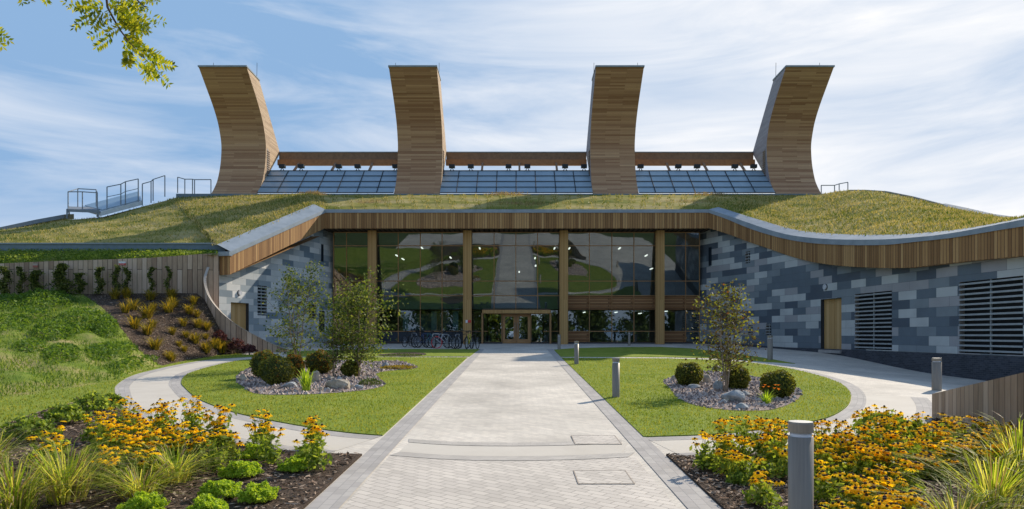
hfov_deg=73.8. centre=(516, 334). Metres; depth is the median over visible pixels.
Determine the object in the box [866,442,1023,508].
ornamental grass
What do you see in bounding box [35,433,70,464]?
daisy plant
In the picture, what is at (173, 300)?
young shrub
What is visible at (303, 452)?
daisy plant
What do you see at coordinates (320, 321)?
slit window
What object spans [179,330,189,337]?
young shrub
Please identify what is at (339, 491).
kerb
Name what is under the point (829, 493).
daisy plant
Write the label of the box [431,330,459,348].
bicycle
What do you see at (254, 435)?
daisy plant
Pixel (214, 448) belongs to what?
daisy plant
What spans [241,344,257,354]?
purple shrub
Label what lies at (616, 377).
bollard
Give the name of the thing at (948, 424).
daisy plant
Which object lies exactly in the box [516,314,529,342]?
entrance door
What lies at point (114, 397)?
leafy plant
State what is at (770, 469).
daisy plant
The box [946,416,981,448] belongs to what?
daisy plant
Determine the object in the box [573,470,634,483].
access cover
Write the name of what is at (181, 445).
daisy plant
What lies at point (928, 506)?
daisy plant
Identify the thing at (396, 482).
path
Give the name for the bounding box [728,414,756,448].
daisy plant
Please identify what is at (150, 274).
climbing plant
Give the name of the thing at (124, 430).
daisy plant
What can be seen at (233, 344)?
purple shrub
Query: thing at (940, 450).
daisy plant
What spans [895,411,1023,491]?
ornamental grass
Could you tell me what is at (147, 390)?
path
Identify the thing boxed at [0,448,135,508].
ornamental grass
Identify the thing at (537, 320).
window
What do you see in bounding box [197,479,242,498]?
hebe
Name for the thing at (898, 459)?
daisy plant
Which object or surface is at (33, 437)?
daisy plant
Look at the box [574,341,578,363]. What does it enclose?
bollard
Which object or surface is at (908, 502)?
daisy plant
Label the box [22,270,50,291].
climbing plant
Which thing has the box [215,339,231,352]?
young shrub
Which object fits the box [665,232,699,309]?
window
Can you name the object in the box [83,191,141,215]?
roof ramp
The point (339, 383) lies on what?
boulder
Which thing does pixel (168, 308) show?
young shrub
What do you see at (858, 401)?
kerb
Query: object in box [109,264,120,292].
climbing plant
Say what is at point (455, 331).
bicycle
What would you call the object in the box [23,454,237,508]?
ornamental grass
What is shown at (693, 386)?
boulder
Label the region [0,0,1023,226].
sky
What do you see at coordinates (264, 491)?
hebe
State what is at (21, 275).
climbing plant
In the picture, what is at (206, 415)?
daisy plant
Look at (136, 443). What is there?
daisy plant
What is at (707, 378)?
boulder
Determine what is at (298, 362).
box ball
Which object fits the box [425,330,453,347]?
bicycle
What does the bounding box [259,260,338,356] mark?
tree
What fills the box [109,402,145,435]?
daisy plant
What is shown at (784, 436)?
daisy plant
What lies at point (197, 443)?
daisy plant
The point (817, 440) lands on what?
daisy plant
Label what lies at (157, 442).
daisy plant
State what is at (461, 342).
bicycle
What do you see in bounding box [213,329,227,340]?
purple shrub
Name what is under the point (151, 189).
guard rail
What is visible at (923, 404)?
kerb
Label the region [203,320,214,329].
young shrub
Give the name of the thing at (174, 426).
daisy plant
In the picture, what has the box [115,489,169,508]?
hebe
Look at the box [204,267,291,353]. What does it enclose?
curved fence
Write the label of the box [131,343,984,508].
pavement
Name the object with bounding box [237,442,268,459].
hebe
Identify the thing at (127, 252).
ledge weeds
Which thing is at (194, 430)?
daisy plant
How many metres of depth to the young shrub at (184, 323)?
33.82 m
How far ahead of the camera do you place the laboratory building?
49.23 m
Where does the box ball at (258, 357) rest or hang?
on the gravel bed at (298, 388)
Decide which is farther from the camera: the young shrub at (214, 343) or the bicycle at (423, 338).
the bicycle at (423, 338)
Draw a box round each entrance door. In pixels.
[503,314,515,342]
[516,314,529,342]
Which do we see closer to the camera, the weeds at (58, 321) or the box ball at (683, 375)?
the box ball at (683, 375)
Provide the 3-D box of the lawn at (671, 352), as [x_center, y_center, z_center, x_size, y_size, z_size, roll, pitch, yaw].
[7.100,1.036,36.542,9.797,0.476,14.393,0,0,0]
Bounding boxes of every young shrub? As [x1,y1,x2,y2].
[105,288,123,298]
[116,287,135,297]
[117,301,134,312]
[124,298,145,309]
[124,315,143,328]
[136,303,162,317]
[136,322,154,334]
[137,289,164,299]
[144,336,164,349]
[147,318,157,326]
[155,299,178,312]
[158,288,177,298]
[164,352,176,361]
[167,297,179,306]
[167,326,176,334]
[176,341,182,346]
[177,317,188,325]
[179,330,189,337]
[179,345,188,351]
[180,303,195,313]
[186,294,199,303]
[187,331,206,343]
[190,309,201,316]
[191,317,206,327]
[197,340,215,352]
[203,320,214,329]
[210,337,224,347]
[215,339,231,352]
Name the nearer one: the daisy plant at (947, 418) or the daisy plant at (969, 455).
the daisy plant at (969, 455)
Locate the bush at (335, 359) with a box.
[312,320,356,376]
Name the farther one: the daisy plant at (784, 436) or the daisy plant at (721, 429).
the daisy plant at (721, 429)
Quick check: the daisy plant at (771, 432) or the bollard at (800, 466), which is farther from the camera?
the daisy plant at (771, 432)
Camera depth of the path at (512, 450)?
10.52 m
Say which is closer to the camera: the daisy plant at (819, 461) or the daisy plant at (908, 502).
the daisy plant at (908, 502)
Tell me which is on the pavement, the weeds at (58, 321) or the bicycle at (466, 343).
the bicycle at (466, 343)
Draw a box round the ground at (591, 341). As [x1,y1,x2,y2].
[129,339,1000,355]
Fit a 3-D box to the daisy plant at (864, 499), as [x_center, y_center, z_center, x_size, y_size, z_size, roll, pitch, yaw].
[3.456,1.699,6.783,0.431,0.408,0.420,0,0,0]
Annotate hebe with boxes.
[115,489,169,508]
[186,493,228,508]
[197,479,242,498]
[217,460,264,478]
[235,479,280,503]
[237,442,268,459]
[275,454,308,471]
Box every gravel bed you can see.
[236,361,413,394]
[663,371,800,410]
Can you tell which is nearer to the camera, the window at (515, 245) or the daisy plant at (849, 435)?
the daisy plant at (849, 435)
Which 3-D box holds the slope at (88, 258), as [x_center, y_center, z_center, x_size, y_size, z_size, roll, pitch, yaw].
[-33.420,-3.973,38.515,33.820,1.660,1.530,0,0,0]
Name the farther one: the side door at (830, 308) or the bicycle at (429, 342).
the bicycle at (429, 342)
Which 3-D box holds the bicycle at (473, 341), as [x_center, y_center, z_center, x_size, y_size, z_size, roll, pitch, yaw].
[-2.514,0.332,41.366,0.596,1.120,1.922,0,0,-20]
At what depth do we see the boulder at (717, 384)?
18.80 m
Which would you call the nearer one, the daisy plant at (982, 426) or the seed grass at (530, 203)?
the daisy plant at (982, 426)
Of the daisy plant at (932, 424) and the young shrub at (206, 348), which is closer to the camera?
the daisy plant at (932, 424)
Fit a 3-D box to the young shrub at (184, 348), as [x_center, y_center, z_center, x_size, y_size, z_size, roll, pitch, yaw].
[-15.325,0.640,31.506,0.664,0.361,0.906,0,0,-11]
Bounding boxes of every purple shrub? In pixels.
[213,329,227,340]
[226,338,244,352]
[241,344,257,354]
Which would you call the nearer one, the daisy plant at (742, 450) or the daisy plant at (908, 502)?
the daisy plant at (908, 502)
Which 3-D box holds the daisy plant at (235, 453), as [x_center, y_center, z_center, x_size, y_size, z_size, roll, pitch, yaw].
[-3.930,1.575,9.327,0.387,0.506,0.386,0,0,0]
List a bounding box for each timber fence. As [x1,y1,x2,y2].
[0,253,218,307]
[932,372,1023,445]
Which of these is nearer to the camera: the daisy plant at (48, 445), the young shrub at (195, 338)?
the daisy plant at (48, 445)
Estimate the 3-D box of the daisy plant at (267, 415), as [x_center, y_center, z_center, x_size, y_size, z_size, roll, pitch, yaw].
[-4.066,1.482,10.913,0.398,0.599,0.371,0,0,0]
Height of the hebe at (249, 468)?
0.309 m
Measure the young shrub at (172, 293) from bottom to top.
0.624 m
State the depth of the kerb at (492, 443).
11.07 m
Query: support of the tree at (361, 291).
on the gravel bed at (298, 388)
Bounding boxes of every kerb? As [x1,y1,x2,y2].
[115,357,336,452]
[169,359,379,438]
[305,349,483,508]
[392,452,633,459]
[409,439,621,445]
[547,349,720,508]
[646,358,865,440]
[677,397,933,455]
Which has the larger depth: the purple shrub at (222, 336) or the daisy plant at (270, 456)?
the purple shrub at (222, 336)
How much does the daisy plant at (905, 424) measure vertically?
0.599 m
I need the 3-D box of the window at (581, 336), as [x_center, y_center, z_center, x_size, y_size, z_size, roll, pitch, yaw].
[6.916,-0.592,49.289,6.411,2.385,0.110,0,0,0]
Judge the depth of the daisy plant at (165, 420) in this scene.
10.46 m
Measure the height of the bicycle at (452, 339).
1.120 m
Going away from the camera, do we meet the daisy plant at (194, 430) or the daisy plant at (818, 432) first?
the daisy plant at (194, 430)
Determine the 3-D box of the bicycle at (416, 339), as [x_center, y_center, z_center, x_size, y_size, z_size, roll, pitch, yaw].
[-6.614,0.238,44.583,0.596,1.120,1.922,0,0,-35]
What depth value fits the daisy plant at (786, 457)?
8.61 m
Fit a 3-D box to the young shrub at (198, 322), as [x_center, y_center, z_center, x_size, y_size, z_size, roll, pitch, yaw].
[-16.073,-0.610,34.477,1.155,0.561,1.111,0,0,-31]
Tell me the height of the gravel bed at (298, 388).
0.416 m
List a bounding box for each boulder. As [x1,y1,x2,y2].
[239,374,247,379]
[282,382,296,387]
[312,371,320,381]
[325,379,349,388]
[688,384,699,387]
[703,374,710,382]
[713,380,722,388]
[721,390,745,401]
[735,403,748,408]
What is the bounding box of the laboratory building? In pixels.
[0,63,1023,380]
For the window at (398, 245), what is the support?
in the laboratory building
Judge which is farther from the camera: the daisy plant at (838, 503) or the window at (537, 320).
the window at (537, 320)
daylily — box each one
[296,367,317,390]
[757,384,779,403]
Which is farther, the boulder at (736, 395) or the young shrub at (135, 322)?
the young shrub at (135, 322)
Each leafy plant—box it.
[0,413,62,441]
[40,402,93,424]
[73,390,116,413]
[101,392,126,405]
[725,471,750,485]
[767,505,787,508]
[821,499,852,508]
[850,409,903,429]
[885,417,931,438]
[932,447,975,469]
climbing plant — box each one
[0,266,16,294]
[15,266,27,293]
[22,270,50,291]
[38,263,87,294]
[66,273,90,293]
[91,266,107,294]
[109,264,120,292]
[120,267,133,293]
[147,267,156,291]
[163,266,172,291]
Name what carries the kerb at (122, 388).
on the pavement
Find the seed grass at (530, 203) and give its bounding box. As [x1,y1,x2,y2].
[283,189,725,205]
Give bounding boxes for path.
[129,358,370,449]
[342,456,677,508]
[400,443,627,455]
[652,395,916,452]
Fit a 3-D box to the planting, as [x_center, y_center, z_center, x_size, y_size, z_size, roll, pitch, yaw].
[-5.702,1.022,34.580,2.337,0.154,2.231,0,0,-25]
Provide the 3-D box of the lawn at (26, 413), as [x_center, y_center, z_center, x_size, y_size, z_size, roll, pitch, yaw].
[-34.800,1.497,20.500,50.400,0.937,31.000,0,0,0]
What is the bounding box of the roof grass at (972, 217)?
[0,189,1023,245]
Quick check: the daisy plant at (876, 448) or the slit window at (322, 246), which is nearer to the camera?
the daisy plant at (876, 448)
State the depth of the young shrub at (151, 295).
36.09 m
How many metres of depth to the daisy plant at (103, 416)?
10.09 m
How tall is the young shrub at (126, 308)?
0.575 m
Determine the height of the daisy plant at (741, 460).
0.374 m
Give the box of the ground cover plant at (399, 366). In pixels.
[378,364,416,368]
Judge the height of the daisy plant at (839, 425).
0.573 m
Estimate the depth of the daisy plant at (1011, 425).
9.64 m
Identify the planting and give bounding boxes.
[379,353,425,355]
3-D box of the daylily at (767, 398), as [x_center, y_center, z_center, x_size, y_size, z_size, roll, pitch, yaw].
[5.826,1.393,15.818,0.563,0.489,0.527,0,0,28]
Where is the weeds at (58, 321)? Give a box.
[0,288,159,373]
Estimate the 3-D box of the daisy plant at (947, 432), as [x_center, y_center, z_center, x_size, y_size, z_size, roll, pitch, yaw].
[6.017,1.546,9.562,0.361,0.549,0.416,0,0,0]
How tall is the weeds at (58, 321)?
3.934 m
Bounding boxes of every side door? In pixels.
[231,302,248,331]
[818,298,840,353]
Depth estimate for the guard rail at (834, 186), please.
58.47 m
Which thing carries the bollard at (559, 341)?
on the lawn at (671, 352)
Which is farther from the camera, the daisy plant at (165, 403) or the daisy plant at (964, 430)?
the daisy plant at (165, 403)
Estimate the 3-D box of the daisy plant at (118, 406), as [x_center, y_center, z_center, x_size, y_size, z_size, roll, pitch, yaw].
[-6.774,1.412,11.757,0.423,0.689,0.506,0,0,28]
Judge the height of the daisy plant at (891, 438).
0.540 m
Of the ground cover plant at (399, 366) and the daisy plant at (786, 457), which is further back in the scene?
the ground cover plant at (399, 366)
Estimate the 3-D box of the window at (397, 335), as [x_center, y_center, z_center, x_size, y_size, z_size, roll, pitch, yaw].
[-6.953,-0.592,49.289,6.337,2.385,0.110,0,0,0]
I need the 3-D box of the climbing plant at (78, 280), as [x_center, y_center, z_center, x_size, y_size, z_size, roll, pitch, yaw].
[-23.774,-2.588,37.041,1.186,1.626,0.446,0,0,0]
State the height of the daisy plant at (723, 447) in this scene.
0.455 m
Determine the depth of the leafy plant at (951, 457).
8.97 m
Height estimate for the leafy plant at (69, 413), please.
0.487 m
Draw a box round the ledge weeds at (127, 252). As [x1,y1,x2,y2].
[0,248,217,262]
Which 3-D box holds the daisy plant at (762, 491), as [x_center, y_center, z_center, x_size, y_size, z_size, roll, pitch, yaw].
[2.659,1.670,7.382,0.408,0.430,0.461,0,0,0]
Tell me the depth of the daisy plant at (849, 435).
8.95 m
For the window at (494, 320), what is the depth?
49.30 m
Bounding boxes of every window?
[313,309,324,331]
[321,244,323,261]
[333,232,367,309]
[377,232,462,309]
[377,310,462,341]
[472,232,558,309]
[488,314,501,341]
[531,314,543,341]
[568,232,654,309]
[568,310,654,341]
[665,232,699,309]
[665,310,699,342]
[709,247,711,265]
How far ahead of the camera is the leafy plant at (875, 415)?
11.58 m
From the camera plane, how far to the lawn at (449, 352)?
37.23 m
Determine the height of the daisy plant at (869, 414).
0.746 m
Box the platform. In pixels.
[66,206,98,218]
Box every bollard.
[558,334,560,348]
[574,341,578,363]
[612,358,619,396]
[767,335,772,359]
[788,420,813,508]
[932,358,941,390]
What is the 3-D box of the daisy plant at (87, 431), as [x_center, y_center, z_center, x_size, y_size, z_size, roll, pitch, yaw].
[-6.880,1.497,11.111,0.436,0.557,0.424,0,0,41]
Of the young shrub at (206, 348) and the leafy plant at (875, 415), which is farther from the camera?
the young shrub at (206, 348)
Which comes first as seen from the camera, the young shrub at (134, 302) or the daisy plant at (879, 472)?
the daisy plant at (879, 472)
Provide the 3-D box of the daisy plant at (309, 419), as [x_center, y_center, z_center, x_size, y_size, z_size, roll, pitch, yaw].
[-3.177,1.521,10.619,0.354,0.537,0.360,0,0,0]
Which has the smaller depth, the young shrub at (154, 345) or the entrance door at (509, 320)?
the young shrub at (154, 345)
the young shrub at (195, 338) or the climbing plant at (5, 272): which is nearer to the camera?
the young shrub at (195, 338)
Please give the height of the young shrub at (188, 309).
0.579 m
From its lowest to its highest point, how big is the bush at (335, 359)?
2.147 m
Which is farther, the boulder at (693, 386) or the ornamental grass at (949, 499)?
the boulder at (693, 386)
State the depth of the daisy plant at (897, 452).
8.24 m
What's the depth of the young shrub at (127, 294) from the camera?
36.22 m
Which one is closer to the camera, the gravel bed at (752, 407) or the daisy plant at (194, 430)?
the daisy plant at (194, 430)
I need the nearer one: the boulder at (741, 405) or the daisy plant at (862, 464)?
the daisy plant at (862, 464)
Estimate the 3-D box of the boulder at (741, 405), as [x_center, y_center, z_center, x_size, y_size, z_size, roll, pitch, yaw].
[4.958,1.592,14.989,0.304,0.184,0.187,0,0,-10]
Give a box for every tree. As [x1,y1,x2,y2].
[0,0,177,88]
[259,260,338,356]
[301,265,408,376]
[675,278,767,390]
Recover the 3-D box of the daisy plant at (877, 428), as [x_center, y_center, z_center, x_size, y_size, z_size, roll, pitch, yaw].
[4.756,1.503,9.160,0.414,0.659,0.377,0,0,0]
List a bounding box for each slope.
[0,251,217,262]
[0,294,160,397]
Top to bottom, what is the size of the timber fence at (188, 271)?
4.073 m
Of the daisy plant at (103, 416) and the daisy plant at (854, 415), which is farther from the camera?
the daisy plant at (854, 415)
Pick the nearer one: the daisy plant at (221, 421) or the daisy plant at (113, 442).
the daisy plant at (113, 442)
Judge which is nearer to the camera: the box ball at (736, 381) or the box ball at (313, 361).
the box ball at (736, 381)
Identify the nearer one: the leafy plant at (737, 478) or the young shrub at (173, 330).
the leafy plant at (737, 478)
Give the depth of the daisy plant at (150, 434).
9.32 m
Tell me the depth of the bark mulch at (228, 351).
33.37 m
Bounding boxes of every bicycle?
[402,331,415,346]
[408,330,421,346]
[411,330,427,347]
[414,330,436,347]
[423,330,435,347]
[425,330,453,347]
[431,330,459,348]
[444,330,458,348]
[451,330,463,348]
[455,330,470,348]
[465,331,472,348]
[470,334,479,348]
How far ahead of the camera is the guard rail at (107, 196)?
53.76 m
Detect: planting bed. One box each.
[378,352,425,355]
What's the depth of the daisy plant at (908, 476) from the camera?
7.78 m
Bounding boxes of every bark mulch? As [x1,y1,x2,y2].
[0,402,358,508]
[89,293,279,363]
[667,417,1023,508]
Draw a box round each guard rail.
[67,188,97,209]
[106,179,138,207]
[142,175,164,205]
[177,177,210,193]
[821,182,847,193]
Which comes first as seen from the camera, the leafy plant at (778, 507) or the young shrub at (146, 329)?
the leafy plant at (778, 507)
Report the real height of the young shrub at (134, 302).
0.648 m
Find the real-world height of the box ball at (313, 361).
0.923 m
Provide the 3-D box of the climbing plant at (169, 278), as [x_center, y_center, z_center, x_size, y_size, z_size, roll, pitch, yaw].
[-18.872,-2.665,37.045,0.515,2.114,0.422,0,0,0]
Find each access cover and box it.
[571,435,621,443]
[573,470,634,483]
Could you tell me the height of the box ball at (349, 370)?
0.605 m
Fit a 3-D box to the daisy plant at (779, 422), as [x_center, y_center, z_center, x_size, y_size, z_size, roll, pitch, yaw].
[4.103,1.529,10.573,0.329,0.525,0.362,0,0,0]
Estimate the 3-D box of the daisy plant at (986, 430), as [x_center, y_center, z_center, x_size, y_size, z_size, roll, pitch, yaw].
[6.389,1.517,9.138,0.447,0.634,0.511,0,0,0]
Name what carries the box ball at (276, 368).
on the gravel bed at (298, 388)
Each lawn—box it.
[0,354,251,424]
[181,357,466,435]
[287,349,478,356]
[554,347,794,363]
[563,358,850,436]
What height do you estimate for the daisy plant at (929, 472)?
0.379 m
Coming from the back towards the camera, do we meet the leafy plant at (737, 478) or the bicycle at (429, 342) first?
the bicycle at (429, 342)
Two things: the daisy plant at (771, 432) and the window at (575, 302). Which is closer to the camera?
the daisy plant at (771, 432)
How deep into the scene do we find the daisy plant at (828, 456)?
8.53 m
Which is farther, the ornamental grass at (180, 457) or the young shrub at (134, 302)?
the young shrub at (134, 302)
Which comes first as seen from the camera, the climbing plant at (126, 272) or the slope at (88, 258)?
the climbing plant at (126, 272)
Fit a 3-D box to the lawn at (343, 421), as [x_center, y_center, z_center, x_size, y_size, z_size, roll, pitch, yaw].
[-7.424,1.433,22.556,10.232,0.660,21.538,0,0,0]
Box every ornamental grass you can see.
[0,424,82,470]
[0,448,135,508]
[2,432,162,505]
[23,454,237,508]
[92,436,258,483]
[837,472,1023,508]
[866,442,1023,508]
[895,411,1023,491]
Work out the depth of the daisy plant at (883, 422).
10.04 m
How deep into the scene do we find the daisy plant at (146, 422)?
9.85 m
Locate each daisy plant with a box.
[26,431,62,461]
[31,444,68,485]
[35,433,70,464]
[40,419,71,451]
[79,421,115,465]
[80,410,108,441]
[90,455,123,485]
[91,412,116,450]
[97,440,133,480]
[102,419,129,455]
[107,396,137,430]
[108,430,141,463]
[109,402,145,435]
[109,424,143,459]
[120,412,142,438]
[121,434,146,469]
[129,417,157,448]
[129,446,161,482]
[137,416,166,438]
[138,428,161,463]
[145,404,171,444]
[146,435,175,464]
[150,398,178,429]
[154,404,185,439]
[159,427,180,454]
[161,419,190,444]
[163,436,192,463]
[171,426,204,463]
[177,395,203,427]
[182,435,211,467]
[183,403,207,442]
[194,413,217,448]
[200,426,228,472]
[204,403,236,445]
[212,415,236,449]
[217,431,243,465]
[242,420,269,444]
[250,408,273,441]
[252,422,285,463]
[292,428,317,464]
[302,415,322,445]
[303,423,332,470]
[689,429,721,469]
[710,432,740,460]
[710,447,743,474]
[711,418,734,451]
[725,435,755,465]
[726,454,763,478]
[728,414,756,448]
[742,469,784,507]
[746,415,770,454]
[752,433,780,468]
[755,422,787,454]
[761,450,787,478]
[768,431,787,463]
[770,417,788,446]
[779,447,787,476]
[812,433,837,463]
[813,419,833,446]
[814,442,837,475]
[814,458,838,486]
[814,466,844,503]
[819,497,855,508]
[820,432,847,461]
[822,418,852,446]
[828,441,857,470]
[831,426,863,460]
[832,451,863,482]
[837,471,878,504]
[841,444,881,483]
[841,478,892,508]
[843,484,886,508]
[847,432,872,459]
[851,409,878,439]
[855,422,885,463]
[856,442,890,478]
[861,497,905,508]
[863,464,901,494]
[864,404,888,443]
[871,416,893,449]
[873,456,908,480]
[873,489,921,508]
[874,429,904,463]
[877,410,902,433]
[879,475,919,506]
[880,442,913,477]
[889,414,922,448]
[890,426,925,460]
[890,490,934,508]
[892,458,925,495]
[899,436,932,474]
[902,452,941,480]
[906,411,930,440]
[913,428,943,449]
[920,442,955,468]
[921,420,940,454]
[923,453,959,481]
[932,426,959,451]
[934,435,968,470]
[935,416,960,447]
[936,412,958,444]
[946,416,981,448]
[947,439,985,474]
[963,433,997,464]
[966,415,992,444]
[972,424,1006,463]
[982,443,1008,481]
[996,423,1017,455]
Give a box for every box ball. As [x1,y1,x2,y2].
[249,349,274,377]
[255,353,295,384]
[285,354,304,377]
[304,349,334,373]
[339,360,360,375]
[674,361,703,385]
[724,365,750,388]
[759,369,796,397]
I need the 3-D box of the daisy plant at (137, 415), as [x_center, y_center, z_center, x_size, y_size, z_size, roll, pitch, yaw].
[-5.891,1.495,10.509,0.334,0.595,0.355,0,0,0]
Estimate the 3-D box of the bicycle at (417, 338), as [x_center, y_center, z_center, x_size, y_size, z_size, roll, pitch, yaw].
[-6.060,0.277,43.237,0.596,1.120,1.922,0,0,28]
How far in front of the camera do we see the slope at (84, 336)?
23.14 m
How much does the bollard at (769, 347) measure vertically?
1.288 m
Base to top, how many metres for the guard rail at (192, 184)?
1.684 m
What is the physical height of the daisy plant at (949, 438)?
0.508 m
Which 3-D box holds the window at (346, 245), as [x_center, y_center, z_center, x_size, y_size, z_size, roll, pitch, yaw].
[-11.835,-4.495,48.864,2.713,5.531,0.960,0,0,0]
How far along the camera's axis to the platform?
52.30 m
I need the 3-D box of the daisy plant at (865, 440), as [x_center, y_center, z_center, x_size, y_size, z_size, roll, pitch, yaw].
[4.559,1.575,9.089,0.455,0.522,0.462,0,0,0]
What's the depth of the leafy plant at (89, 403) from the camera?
14.00 m
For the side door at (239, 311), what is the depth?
40.34 m
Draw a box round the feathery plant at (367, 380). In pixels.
[358,376,382,385]
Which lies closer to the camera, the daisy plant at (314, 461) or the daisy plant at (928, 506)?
the daisy plant at (928, 506)
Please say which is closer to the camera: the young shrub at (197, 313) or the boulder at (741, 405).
the boulder at (741, 405)
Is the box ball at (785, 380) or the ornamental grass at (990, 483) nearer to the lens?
the ornamental grass at (990, 483)
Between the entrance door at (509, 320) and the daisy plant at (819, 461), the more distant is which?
the entrance door at (509, 320)
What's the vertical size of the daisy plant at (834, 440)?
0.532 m
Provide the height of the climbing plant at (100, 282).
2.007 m
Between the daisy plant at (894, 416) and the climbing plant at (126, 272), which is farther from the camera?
the climbing plant at (126, 272)
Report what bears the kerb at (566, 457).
on the pavement
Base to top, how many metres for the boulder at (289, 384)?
0.238 m
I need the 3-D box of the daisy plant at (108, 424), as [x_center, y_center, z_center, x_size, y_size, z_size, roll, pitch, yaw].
[-5.677,1.501,9.250,0.486,0.658,0.442,0,0,42]
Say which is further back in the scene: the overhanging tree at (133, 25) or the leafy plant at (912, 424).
the leafy plant at (912, 424)
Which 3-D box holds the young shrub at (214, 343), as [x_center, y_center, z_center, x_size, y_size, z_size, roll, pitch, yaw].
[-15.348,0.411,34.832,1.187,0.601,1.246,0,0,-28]
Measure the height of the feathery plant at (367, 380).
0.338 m
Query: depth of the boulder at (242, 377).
21.25 m
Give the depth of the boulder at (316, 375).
20.89 m
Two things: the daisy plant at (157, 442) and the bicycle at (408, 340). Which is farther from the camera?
the bicycle at (408, 340)

